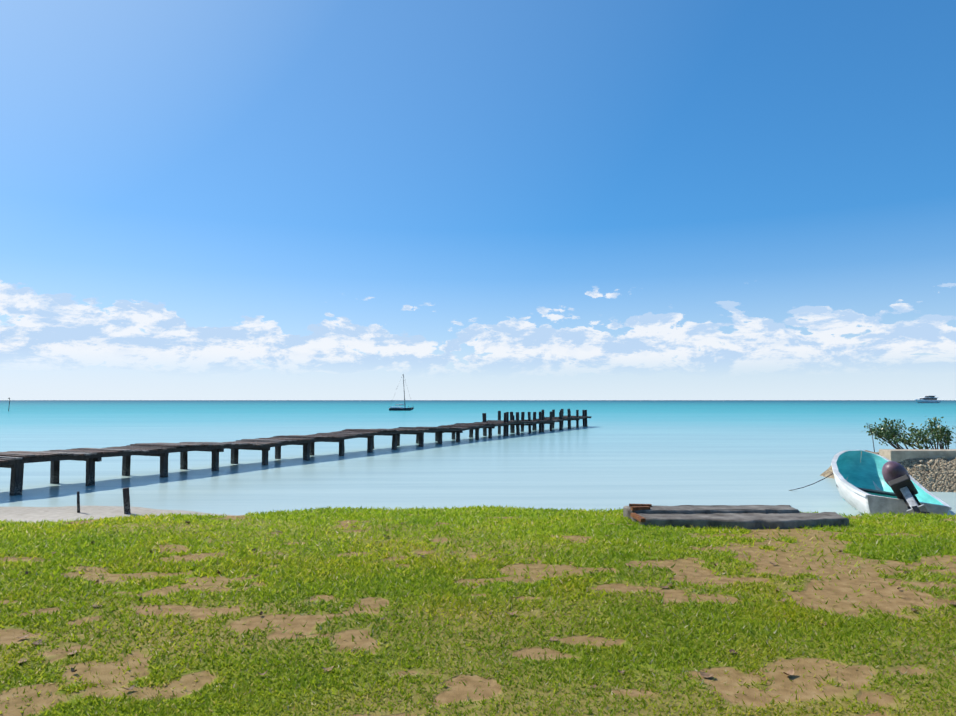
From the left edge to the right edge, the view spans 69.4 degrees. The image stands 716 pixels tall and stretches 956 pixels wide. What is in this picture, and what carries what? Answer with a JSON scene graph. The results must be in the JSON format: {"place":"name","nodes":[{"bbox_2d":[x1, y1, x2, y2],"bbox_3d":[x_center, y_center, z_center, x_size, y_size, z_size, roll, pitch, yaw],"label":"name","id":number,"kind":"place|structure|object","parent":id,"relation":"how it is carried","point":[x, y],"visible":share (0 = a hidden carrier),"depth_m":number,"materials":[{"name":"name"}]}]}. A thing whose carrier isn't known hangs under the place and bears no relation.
{"place":"outdoors","nodes":[
{"label":"outdoors","id":0,"kind":"place"},
{"bbox_2d":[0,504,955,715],"bbox_3d":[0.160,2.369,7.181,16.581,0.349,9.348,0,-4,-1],"label":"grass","id":1,"kind":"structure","parent":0,"point":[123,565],"depth_m":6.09,"materials":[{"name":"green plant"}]},
{"bbox_2d":[0,400,955,515],"bbox_3d":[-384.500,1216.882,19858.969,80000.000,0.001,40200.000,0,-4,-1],"label":"water","id":2,"kind":"structure","parent":0,"point":[617,454],"depth_m":29.26,"materials":[{"name":"blue liquid"}]},
{"bbox_2d":[0,409,591,495],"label":"pier","id":3,"kind":"structure","parent":2,"relation":"in","point":[14,461],"depth_m":24.04,"materials":[{"name":"wood"}]},
{"bbox_2d":[389,375,413,410],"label":"sailing boat","id":4,"kind":"object","parent":2,"relation":"on","point":[399,409],"visible":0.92,"depth_m":150.90,"materials":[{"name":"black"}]},
{"bbox_2d":[790,451,861,490],"bbox_3d":[7.729,2.834,17.517,0.016,1.262,4.717,1,-4,-19],"label":"mooring rope","id":5,"kind":"object","parent":2,"relation":"in","point":[813,483],"visible":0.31,"depth_m":16.57,"materials":[{"name":"grey fabric"}]},
{"bbox_2d":[831,450,951,514],"bbox_3d":[7.748,2.446,13.147,1.529,1.218,4.662,6,0,18],"label":"skiff","id":6,"kind":"object","parent":2,"relation":"on","point":[872,483],"visible":0.9,"depth_m":12.77,"materials":[{"name":"white paint"}]},
{"bbox_2d":[915,396,940,402],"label":"motor yacht","id":7,"kind":"object","parent":2,"relation":"on","point":[929,399],"visible":0.94,"depth_m":578.91,"materials":[{"name":"white"}]},
{"bbox_2d":[0,506,955,715],"bbox_3d":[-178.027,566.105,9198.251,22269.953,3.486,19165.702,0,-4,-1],"label":"ground","id":8,"kind":"structure","parent":0,"point":[458,691],"depth_m":5.38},
{"bbox_2d":[77,487,130,513],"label":"wooden posts","id":9,"kind":"object","parent":8,"relation":"on","point":[126,500],"visible":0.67,"depth_m":13.52,"materials":[{"name":"wood"}]},
{"bbox_2d":[17,520,955,689],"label":"dry leaves","id":10,"kind":"object","parent":8,"relation":"on","point":[707,675],"visible":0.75,"depth_m":5.29,"materials":[{"name":"brown plant"}]},
{"bbox_2d":[623,504,848,528],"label":"wooden beams","id":11,"kind":"structure","parent":8,"relation":"on","point":[758,516],"depth_m":10.07,"materials":[{"name":"wood"}]},
{"bbox_2d":[0,0,955,399],"label":"sky","id":12,"kind":"structure","parent":0,"point":[200,199],"materials":[{"name":"blue"}]},
{"bbox_2d":[867,424,874,451],"bbox_3d":[11.615,2.359,20.375,0.229,0.898,0.171,-3,-5,39],"label":"mangrove twig","id":13,"kind":"object","parent":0,"point":[872,435],"visible":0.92,"depth_m":20.36,"materials":[{"name":"brown plant"}]},
{"bbox_2d":[821,450,955,491],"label":"gravel bank","id":14,"kind":"structure","parent":0,"point":[941,473],"depth_m":17.43,"materials":[{"name":"beige gravel"}]},
{"bbox_2d":[862,417,955,448],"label":"mangrove shrub","id":15,"kind":"object","parent":14,"relation":"on","point":[940,435],"visible":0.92,"depth_m":20.28,"materials":[{"name":"green plant"}]},
{"bbox_2d":[879,449,955,461],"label":"bank ledge","id":16,"kind":"object","parent":14,"relation":"on","point":[896,455],"visible":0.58,"depth_m":17.86,"materials":[{"name":"concrete"}]},
{"bbox_2d":[901,456,955,484],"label":"bank stones","id":17,"kind":"object","parent":14,"relation":"on","point":[931,460],"visible":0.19,"depth_m":17.59,"materials":[{"name":"grey stone"}]}
]}

